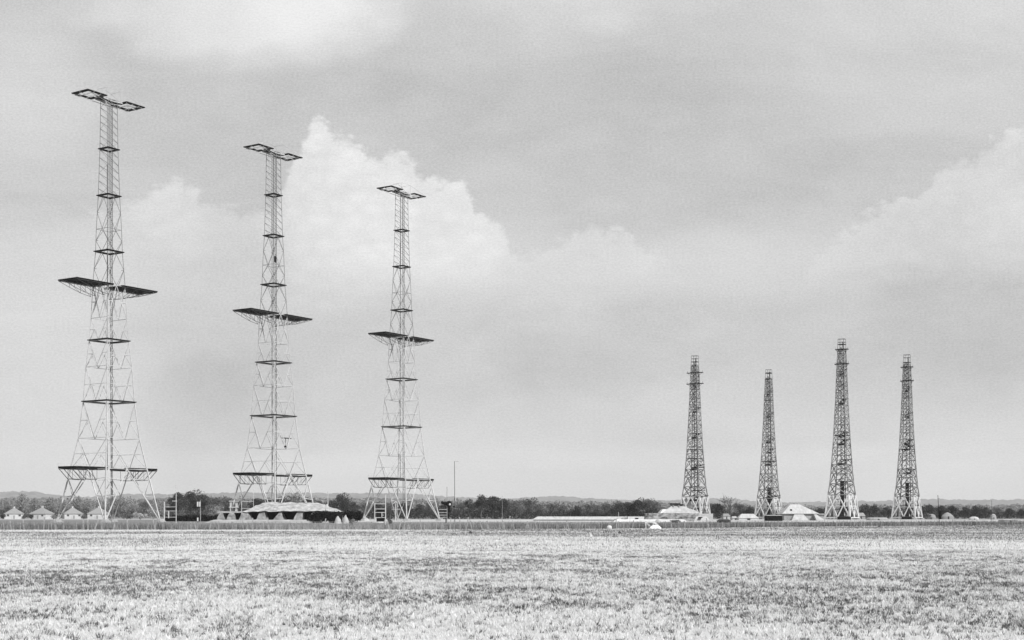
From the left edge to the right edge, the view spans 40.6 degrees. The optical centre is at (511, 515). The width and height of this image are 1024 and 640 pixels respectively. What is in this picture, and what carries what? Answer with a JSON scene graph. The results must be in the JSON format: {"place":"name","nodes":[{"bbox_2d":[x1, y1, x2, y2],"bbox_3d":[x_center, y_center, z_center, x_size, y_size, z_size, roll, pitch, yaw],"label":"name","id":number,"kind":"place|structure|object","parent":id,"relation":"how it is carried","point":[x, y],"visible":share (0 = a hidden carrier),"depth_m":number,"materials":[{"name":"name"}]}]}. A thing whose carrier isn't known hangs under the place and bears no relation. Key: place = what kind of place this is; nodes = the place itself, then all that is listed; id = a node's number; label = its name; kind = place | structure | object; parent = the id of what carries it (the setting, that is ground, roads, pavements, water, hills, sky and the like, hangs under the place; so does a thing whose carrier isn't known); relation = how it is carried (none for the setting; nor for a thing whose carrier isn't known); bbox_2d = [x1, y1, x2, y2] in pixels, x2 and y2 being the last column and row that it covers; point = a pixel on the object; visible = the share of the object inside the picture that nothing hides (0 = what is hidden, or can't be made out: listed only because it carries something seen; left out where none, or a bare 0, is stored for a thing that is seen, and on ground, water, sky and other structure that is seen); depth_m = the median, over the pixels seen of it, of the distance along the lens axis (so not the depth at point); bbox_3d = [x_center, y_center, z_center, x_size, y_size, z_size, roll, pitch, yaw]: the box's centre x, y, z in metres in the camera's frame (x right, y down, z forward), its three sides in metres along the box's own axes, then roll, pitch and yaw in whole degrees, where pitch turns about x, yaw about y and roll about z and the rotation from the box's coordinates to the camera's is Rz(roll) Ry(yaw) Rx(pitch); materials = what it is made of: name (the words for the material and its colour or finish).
{"place":"outdoors","nodes":[
{"label":"outdoors","id":0,"kind":"place"},
{"bbox_2d":[0,497,1022,515],"bbox_3d":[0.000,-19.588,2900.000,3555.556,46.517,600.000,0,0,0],"label":"hill","id":1,"kind":"structure","parent":0,"point":[566,502],"depth_m":2958.40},
{"bbox_2d":[0,525,1023,639],"bbox_3d":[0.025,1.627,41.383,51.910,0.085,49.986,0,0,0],"label":"field grass","id":2,"kind":"structure","parent":0,"point":[179,565],"depth_m":30.19,"materials":[{"name":"plant"}]},
{"bbox_2d":[0,524,1023,552],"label":"distant field grass","id":3,"kind":"structure","parent":0,"point":[729,533],"depth_m":105.70,"materials":[{"name":"plant"}]},
{"bbox_2d":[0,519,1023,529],"bbox_3d":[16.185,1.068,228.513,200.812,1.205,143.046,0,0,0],"label":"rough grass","id":4,"kind":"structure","parent":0,"point":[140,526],"depth_m":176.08,"materials":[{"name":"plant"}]},
{"bbox_2d":[0,491,1023,506],"bbox_3d":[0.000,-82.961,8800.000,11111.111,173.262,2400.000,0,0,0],"label":"hills","id":5,"kind":"structure","parent":0,"point":[249,495],"depth_m":8815.50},
{"bbox_2d":[0,516,1023,529],"bbox_3d":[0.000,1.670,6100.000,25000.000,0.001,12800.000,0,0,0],"label":"ground","id":6,"kind":"structure","parent":0,"point":[123,521],"depth_m":326.58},
{"bbox_2d":[0,500,12,511],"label":"tree","id":7,"kind":"object","parent":6,"relation":"on","point":[6,506],"visible":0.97,"depth_m":997.07,"materials":[{"name":"grey plant"}]},
{"bbox_2d":[4,507,23,518],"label":"bungalow","id":8,"kind":"object","parent":6,"relation":"on","point":[14,513],"visible":0.86,"depth_m":636.96,"materials":[{"name":"grey tile"}]},
{"bbox_2d":[14,493,31,511],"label":"tree","id":9,"kind":"object","parent":6,"relation":"on","point":[20,502],"visible":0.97,"depth_m":1000.37,"materials":[{"name":"grey plant"}]},
{"bbox_2d":[23,498,41,512],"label":"tree","id":10,"kind":"object","parent":6,"relation":"on","point":[34,504],"visible":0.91,"depth_m":978.00,"materials":[{"name":"grey plant"}]},
{"bbox_2d":[29,506,54,518],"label":"bungalow","id":11,"kind":"object","parent":6,"relation":"on","point":[42,512],"visible":0.81,"depth_m":637.18,"materials":[{"name":"grey tile"}]},
{"bbox_2d":[42,497,59,510],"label":"tree","id":12,"kind":"object","parent":6,"relation":"on","point":[49,502],"visible":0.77,"depth_m":988.16,"materials":[{"name":"grey plant"}]},
{"bbox_2d":[53,500,71,514],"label":"tree","id":13,"kind":"object","parent":6,"relation":"on","point":[63,505],"visible":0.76,"depth_m":957.49,"materials":[{"name":"grey plant"}]},
{"bbox_2d":[62,506,82,518],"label":"bungalow","id":14,"kind":"object","parent":6,"relation":"on","point":[72,513],"visible":0.93,"depth_m":657.25,"materials":[{"name":"grey tile"}]},
{"bbox_2d":[70,495,84,510],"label":"tree","id":15,"kind":"object","parent":6,"relation":"on","point":[74,503],"visible":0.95,"depth_m":988.76,"materials":[{"name":"grey plant"}]},
{"bbox_2d":[76,499,95,512],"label":"tree","id":16,"kind":"object","parent":6,"relation":"on","point":[88,505],"visible":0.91,"depth_m":985.55,"materials":[{"name":"grey plant"}]},
{"bbox_2d":[87,506,109,518],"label":"bungalow","id":17,"kind":"object","parent":6,"relation":"on","point":[96,513],"visible":0.82,"depth_m":656.28,"materials":[{"name":"grey tile"}]},
{"bbox_2d":[52,87,165,521],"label":"steel tower","id":18,"kind":"structure","parent":6,"relation":"on","point":[125,289],"depth_m":340.75,"materials":[{"name":"metal"}]},
{"bbox_2d":[107,492,128,517],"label":"tree","id":19,"kind":"object","parent":6,"relation":"on","point":[115,503],"visible":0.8,"depth_m":995.72,"materials":[{"name":"grey plant"}]},
{"bbox_2d":[120,511,132,518],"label":"shrub","id":20,"kind":"object","parent":6,"relation":"on","point":[128,516],"visible":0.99,"depth_m":559.71,"materials":[{"name":"grey plant"}]},
{"bbox_2d":[124,503,141,517],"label":"tree","id":21,"kind":"object","parent":6,"relation":"on","point":[132,507],"visible":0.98,"depth_m":968.23,"materials":[{"name":"grey plant"}]},
{"bbox_2d":[131,512,147,518],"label":"shrub","id":22,"kind":"object","parent":6,"relation":"on","point":[138,515],"visible":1,"depth_m":557.89,"materials":[{"name":"grey plant"}]},
{"bbox_2d":[137,500,152,517],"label":"tree","id":23,"kind":"object","parent":6,"relation":"on","point":[145,506],"visible":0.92,"depth_m":973.95,"materials":[{"name":"grey plant"}]},
{"bbox_2d":[147,507,160,518],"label":"shrub","id":24,"kind":"object","parent":6,"relation":"on","point":[149,513],"visible":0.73,"depth_m":520.04,"materials":[{"name":"grey plant"}]},
{"bbox_2d":[157,499,170,514],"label":"tree","id":25,"kind":"object","parent":6,"relation":"on","point":[161,505],"visible":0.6,"depth_m":955.72,"materials":[{"name":"grey plant"}]},
{"bbox_2d":[164,502,176,522],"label":"railed pole","id":26,"kind":"object","parent":6,"relation":"on","point":[168,512],"visible":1,"depth_m":309.99,"materials":[{"name":"metal"}]},
{"bbox_2d":[166,492,188,513],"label":"tree","id":27,"kind":"object","parent":6,"relation":"on","point":[174,501],"visible":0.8,"depth_m":755.16,"materials":[{"name":"black plant"}]},
{"bbox_2d":[177,488,206,512],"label":"tree","id":28,"kind":"object","parent":6,"relation":"on","point":[193,498],"visible":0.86,"depth_m":740.99,"materials":[{"name":"black plant"}]},
{"bbox_2d":[165,514,218,520],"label":"hedge","id":29,"kind":"object","parent":6,"relation":"on","point":[191,518],"visible":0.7,"depth_m":385.32,"materials":[{"name":"black plant"}]},
{"bbox_2d":[197,500,200,523],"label":"insulator pole","id":30,"kind":"object","parent":6,"relation":"on","point":[198,504],"visible":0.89,"depth_m":254.94,"materials":[{"name":"white paint"}]},
{"bbox_2d":[192,494,213,513],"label":"tree","id":31,"kind":"object","parent":6,"relation":"on","point":[204,498],"visible":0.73,"depth_m":739.56,"materials":[{"name":"black plant"}]},
{"bbox_2d":[204,495,226,511],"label":"tree","id":32,"kind":"object","parent":6,"relation":"on","point":[215,501],"visible":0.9,"depth_m":737.64,"materials":[{"name":"grey plant"}]},
{"bbox_2d":[211,505,223,515],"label":"shrub","id":33,"kind":"object","parent":6,"relation":"on","point":[215,510],"visible":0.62,"depth_m":480.39,"materials":[{"name":"grey plant"}]},
{"bbox_2d":[219,496,234,510],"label":"tree","id":34,"kind":"object","parent":6,"relation":"on","point":[227,501],"visible":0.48,"depth_m":771.81,"materials":[{"name":"grey plant"}]},
{"bbox_2d":[229,501,238,510],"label":"platform box","id":35,"kind":"object","parent":6,"relation":"on","point":[231,507],"visible":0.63,"depth_m":344.93,"materials":[{"name":"white paint"}]},
{"bbox_2d":[232,499,247,510],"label":"tree","id":36,"kind":"object","parent":6,"relation":"on","point":[243,504],"visible":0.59,"depth_m":740.02,"materials":[{"name":"grey plant"}]},
{"bbox_2d":[247,498,263,507],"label":"tree","id":37,"kind":"object","parent":6,"relation":"on","point":[257,501],"visible":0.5,"depth_m":745.78,"materials":[{"name":"black plant"}]},
{"bbox_2d":[232,141,312,510],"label":"steel tower","id":38,"kind":"structure","parent":6,"relation":"on","point":[266,313],"depth_m":389.51,"materials":[{"name":"grey metal"}]},
{"bbox_2d":[204,502,343,522],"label":"bunker","id":39,"kind":"object","parent":6,"relation":"on","point":[282,512],"visible":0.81,"depth_m":330.01,"materials":[{"name":"white concrete"}]},
{"bbox_2d":[279,488,309,502],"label":"tree","id":40,"kind":"object","parent":6,"relation":"on","point":[294,498],"visible":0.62,"depth_m":739.45,"materials":[{"name":"grey plant"}]},
{"bbox_2d":[306,512,320,522],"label":"shrub","id":41,"kind":"object","parent":6,"relation":"on","point":[314,516],"visible":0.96,"depth_m":299.35,"materials":[{"name":"black plant"}]},
{"bbox_2d":[319,509,328,522],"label":"shrub","id":42,"kind":"object","parent":6,"relation":"on","point":[322,514],"visible":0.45,"depth_m":305.79,"materials":[{"name":"black plant"}]},
{"bbox_2d":[322,512,335,522],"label":"shrub","id":43,"kind":"object","parent":6,"relation":"on","point":[330,517],"visible":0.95,"depth_m":299.45,"materials":[{"name":"black plant"}]},
{"bbox_2d":[328,492,353,509],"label":"tree","id":44,"kind":"object","parent":6,"relation":"on","point":[343,501],"visible":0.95,"depth_m":773.46,"materials":[{"name":"black plant"}]},
{"bbox_2d":[342,510,356,522],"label":"shrub","id":45,"kind":"object","parent":6,"relation":"on","point":[349,514],"visible":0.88,"depth_m":299.44,"materials":[{"name":"black plant"}]},
{"bbox_2d":[355,511,362,521],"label":"shrub","id":46,"kind":"object","parent":6,"relation":"on","point":[358,514],"visible":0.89,"depth_m":305.72,"materials":[{"name":"black plant"}]},
{"bbox_2d":[358,502,370,514],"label":"tree","id":47,"kind":"object","parent":6,"relation":"on","point":[363,506],"visible":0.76,"depth_m":628.55,"materials":[{"name":"grey plant"}]},
{"bbox_2d":[371,502,386,511],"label":"tree","id":48,"kind":"object","parent":6,"relation":"on","point":[378,505],"visible":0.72,"depth_m":634.68,"materials":[{"name":"grey plant"}]},
{"bbox_2d":[374,495,385,524],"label":"lettered frame","id":49,"kind":"object","parent":6,"relation":"on","point":[380,515],"visible":0.94,"depth_m":235.15,"materials":[{"name":"white paint"}]},
{"bbox_2d":[381,501,399,517],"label":"tree","id":50,"kind":"object","parent":6,"relation":"on","point":[388,506],"visible":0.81,"depth_m":632.47,"materials":[{"name":"grey plant"}]},
{"bbox_2d":[358,183,444,520],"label":"steel tower","id":51,"kind":"structure","parent":6,"relation":"on","point":[394,335],"depth_m":437.98,"materials":[{"name":"grey metal"}]},
{"bbox_2d":[398,503,409,518],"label":"tree","id":52,"kind":"object","parent":6,"relation":"on","point":[404,507],"visible":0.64,"depth_m":658.27,"materials":[{"name":"grey plant"}]},
{"bbox_2d":[424,502,436,518],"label":"tree","id":53,"kind":"object","parent":6,"relation":"on","point":[428,507],"visible":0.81,"depth_m":621.80,"materials":[{"name":"grey plant"}]},
{"bbox_2d":[435,504,454,518],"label":"tree","id":54,"kind":"object","parent":6,"relation":"on","point":[441,506],"visible":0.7,"depth_m":622.99,"materials":[{"name":"grey plant"}]},
{"bbox_2d":[439,501,454,522],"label":"lamp pole","id":55,"kind":"object","parent":6,"relation":"on","point":[448,503],"visible":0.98,"depth_m":299.93,"materials":[{"name":"metal"}]},
{"bbox_2d":[454,461,455,507],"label":"mast","id":56,"kind":"object","parent":6,"relation":"on","point":[454,485],"visible":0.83,"depth_m":299.95,"materials":[{"name":"paint"}]},
{"bbox_2d":[451,503,466,518],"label":"tree","id":57,"kind":"object","parent":6,"relation":"on","point":[460,507],"visible":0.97,"depth_m":626.39,"materials":[{"name":"black plant"}]},
{"bbox_2d":[462,499,475,518],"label":"tree","id":58,"kind":"object","parent":6,"relation":"on","point":[471,507],"visible":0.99,"depth_m":625.99,"materials":[{"name":"black plant"}]},
{"bbox_2d":[474,494,490,518],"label":"tree","id":59,"kind":"object","parent":6,"relation":"on","point":[481,502],"visible":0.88,"depth_m":638.97,"materials":[{"name":"black plant"}]},
{"bbox_2d":[483,496,500,518],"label":"tree","id":60,"kind":"object","parent":6,"relation":"on","point":[493,501],"visible":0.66,"depth_m":643.14,"materials":[{"name":"black plant"}]},
{"bbox_2d":[494,498,511,518],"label":"tree","id":61,"kind":"object","parent":6,"relation":"on","point":[501,505],"visible":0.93,"depth_m":626.53,"materials":[{"name":"black plant"}]},
{"bbox_2d":[0,517,1017,529],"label":"fence","id":62,"kind":"object","parent":6,"relation":"on","point":[487,526],"visible":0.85,"depth_m":164.16,"materials":[{"name":"metal"}]},
{"bbox_2d":[0,504,1023,518],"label":"undergrowth","id":63,"kind":"object","parent":6,"relation":"on","point":[497,514],"visible":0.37,"depth_m":659.81,"materials":[{"name":"black plant"}]},
{"bbox_2d":[0,495,1023,516],"bbox_3d":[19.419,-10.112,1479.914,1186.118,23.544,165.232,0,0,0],"label":"woodland","id":64,"kind":"object","parent":6,"relation":"on","point":[423,503],"visible":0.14,"depth_m":1439.87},
{"bbox_2d":[507,500,524,518],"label":"tree","id":65,"kind":"object","parent":6,"relation":"on","point":[515,505],"visible":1,"depth_m":614.62,"materials":[{"name":"grey plant"}]},
{"bbox_2d":[517,497,536,518],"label":"tree","id":66,"kind":"object","parent":6,"relation":"on","point":[527,504],"visible":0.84,"depth_m":635.74,"materials":[{"name":"grey plant"}]},
{"bbox_2d":[531,503,547,516],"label":"tree","id":67,"kind":"object","parent":6,"relation":"on","point":[538,506],"visible":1,"depth_m":632.92,"materials":[{"name":"grey plant"}]},
{"bbox_2d":[542,502,558,516],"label":"tree","id":68,"kind":"object","parent":6,"relation":"on","point":[552,508],"visible":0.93,"depth_m":643.09,"materials":[{"name":"grey plant"}]},
{"bbox_2d":[557,504,569,515],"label":"tree","id":69,"kind":"object","parent":6,"relation":"on","point":[563,508],"visible":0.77,"depth_m":661.85,"materials":[{"name":"grey plant"}]},
{"bbox_2d":[569,505,583,516],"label":"tree","id":70,"kind":"object","parent":6,"relation":"on","point":[577,510],"visible":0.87,"depth_m":648.55,"materials":[{"name":"grey plant"}]},
{"bbox_2d":[580,503,594,516],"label":"tree","id":71,"kind":"object","parent":6,"relation":"on","point":[588,507],"visible":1,"depth_m":640.64,"materials":[{"name":"grey plant"}]},
{"bbox_2d":[592,504,604,516],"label":"tree","id":72,"kind":"object","parent":6,"relation":"on","point":[596,510],"visible":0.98,"depth_m":645.12,"materials":[{"name":"grey plant"}]},
{"bbox_2d":[600,502,610,516],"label":"tree","id":73,"kind":"object","parent":6,"relation":"on","point":[606,505],"visible":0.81,"depth_m":648.25,"materials":[{"name":"grey plant"}]},
{"bbox_2d":[607,502,626,514],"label":"tree","id":74,"kind":"object","parent":6,"relation":"on","point":[618,506],"visible":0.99,"depth_m":617.34,"materials":[{"name":"grey plant"}]},
{"bbox_2d":[628,500,647,516],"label":"tree","id":75,"kind":"object","parent":6,"relation":"on","point":[637,505],"visible":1,"depth_m":652.75,"materials":[{"name":"grey plant"}]},
{"bbox_2d":[637,497,656,512],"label":"tree","id":76,"kind":"object","parent":6,"relation":"on","point":[645,500],"visible":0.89,"depth_m":657.56,"materials":[{"name":"grey plant"}]},
{"bbox_2d":[646,500,662,512],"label":"tree","id":77,"kind":"object","parent":6,"relation":"on","point":[654,505],"visible":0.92,"depth_m":654.08,"materials":[{"name":"grey plant"}]},
{"bbox_2d":[644,503,712,520],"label":"receiver block","id":78,"kind":"structure","parent":6,"relation":"on","point":[675,511],"depth_m":399.93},
{"bbox_2d":[680,355,710,513],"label":"timber tower","id":79,"kind":"structure","parent":6,"relation":"on","point":[694,372],"depth_m":617.89,"materials":[{"name":"wood"}]},
{"bbox_2d":[710,503,725,518],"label":"tree","id":80,"kind":"object","parent":6,"relation":"on","point":[715,509],"visible":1,"depth_m":699.02,"materials":[{"name":"grey plant"}]},
{"bbox_2d":[719,497,741,516],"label":"tree","id":81,"kind":"object","parent":6,"relation":"on","point":[728,505],"visible":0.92,"depth_m":726.46,"materials":[{"name":"grey plant"}]},
{"bbox_2d":[733,503,747,513],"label":"tree","id":82,"kind":"object","parent":6,"relation":"on","point":[740,507],"visible":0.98,"depth_m":697.03,"materials":[{"name":"grey plant"}]},
{"bbox_2d":[743,506,754,513],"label":"tree","id":83,"kind":"object","parent":6,"relation":"on","point":[749,510],"visible":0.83,"depth_m":696.13,"materials":[{"name":"grey plant"}]},
{"bbox_2d":[754,369,781,518],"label":"timber tower","id":84,"kind":"structure","parent":6,"relation":"on","point":[769,498],"depth_m":677.02,"materials":[{"name":"wood"}]},
{"bbox_2d":[764,515,781,520],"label":"black shed","id":85,"kind":"structure","parent":6,"relation":"on","point":[772,517],"depth_m":400.00,"materials":[{"name":"concrete"}]},
{"bbox_2d":[824,338,861,519],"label":"timber tower","id":86,"kind":"structure","parent":6,"relation":"on","point":[842,444],"depth_m":559.05,"materials":[{"name":"wood"}]},
{"bbox_2d":[837,516,850,519],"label":"shed","id":87,"kind":"structure","parent":6,"relation":"on","point":[843,517],"depth_m":545.00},
{"bbox_2d":[859,503,873,518],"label":"tree","id":88,"kind":"object","parent":6,"relation":"on","point":[865,511],"visible":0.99,"depth_m":699.48,"materials":[{"name":"grey plant"}]},
{"bbox_2d":[869,505,879,516],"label":"tree","id":89,"kind":"object","parent":6,"relation":"on","point":[875,508],"visible":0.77,"depth_m":712.76,"materials":[{"name":"grey plant"}]},
{"bbox_2d":[878,506,891,516],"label":"tree","id":90,"kind":"object","parent":6,"relation":"on","point":[886,510],"visible":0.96,"depth_m":695.67,"materials":[{"name":"grey plant"}]},
{"bbox_2d":[890,354,923,518],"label":"timber tower","id":91,"kind":"structure","parent":6,"relation":"on","point":[906,497],"depth_m":613.94,"materials":[{"name":"wood"}]},
{"bbox_2d":[925,504,935,513],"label":"tree","id":92,"kind":"object","parent":6,"relation":"on","point":[930,508],"visible":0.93,"depth_m":707.06,"materials":[{"name":"grey plant"}]},
{"bbox_2d":[934,505,947,513],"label":"tree","id":93,"kind":"object","parent":6,"relation":"on","point":[942,509],"visible":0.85,"depth_m":711.52,"materials":[{"name":"grey plant"}]},
{"bbox_2d":[942,512,953,518],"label":"hut","id":94,"kind":"object","parent":6,"relation":"on","point":[947,515],"visible":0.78,"depth_m":618.86,"materials":[{"name":"grey tile"}]},
{"bbox_2d":[946,505,958,514],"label":"tree","id":95,"kind":"object","parent":6,"relation":"on","point":[951,509],"visible":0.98,"depth_m":712.13,"materials":[{"name":"grey plant"}]},
{"bbox_2d":[957,506,972,518],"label":"tree","id":96,"kind":"object","parent":6,"relation":"on","point":[965,510],"visible":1,"depth_m":699.49,"materials":[{"name":"grey plant"}]},
{"bbox_2d":[969,505,982,516],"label":"tree","id":97,"kind":"object","parent":6,"relation":"on","point":[976,510],"visible":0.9,"depth_m":735.57,"materials":[{"name":"grey plant"}]},
{"bbox_2d":[992,507,1002,518],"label":"tree","id":98,"kind":"object","parent":6,"relation":"on","point":[996,510],"visible":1,"depth_m":717.99,"materials":[{"name":"grey plant"}]},
{"bbox_2d":[1005,508,1014,518],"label":"tree","id":99,"kind":"object","parent":6,"relation":"on","point":[1008,511],"visible":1,"depth_m":718.63,"materials":[{"name":"grey plant"}]},
{"bbox_2d":[0,0,1023,502],"label":"sky","id":100,"kind":"structure","parent":0,"point":[618,193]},
{"bbox_2d":[614,519,685,521],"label":"earth bank","id":101,"kind":"structure","parent":0,"point":[642,520],"depth_m":363.68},
{"bbox_2d":[348,519,1023,521],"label":"road","id":102,"kind":"structure","parent":0,"point":[530,520],"depth_m":453.80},
{"bbox_2d":[532,516,643,520],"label":"shelter","id":103,"kind":"object","parent":102,"relation":"on","point":[554,518],"visible":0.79,"depth_m":440.88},
{"bbox_2d":[736,514,758,519],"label":"hut","id":104,"kind":"object","parent":102,"relation":"on","point":[747,517],"visible":0.81,"depth_m":500.22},
{"bbox_2d":[776,503,825,520],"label":"hipped building","id":105,"kind":"structure","parent":0,"point":[794,512],"depth_m":450.60,"materials":[{"name":"concrete"}]},
{"bbox_2d":[866,517,887,519],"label":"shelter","id":106,"kind":"object","parent":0,"point":[877,518],"visible":0.88,"depth_m":478.27,"materials":[{"name":"concrete"}]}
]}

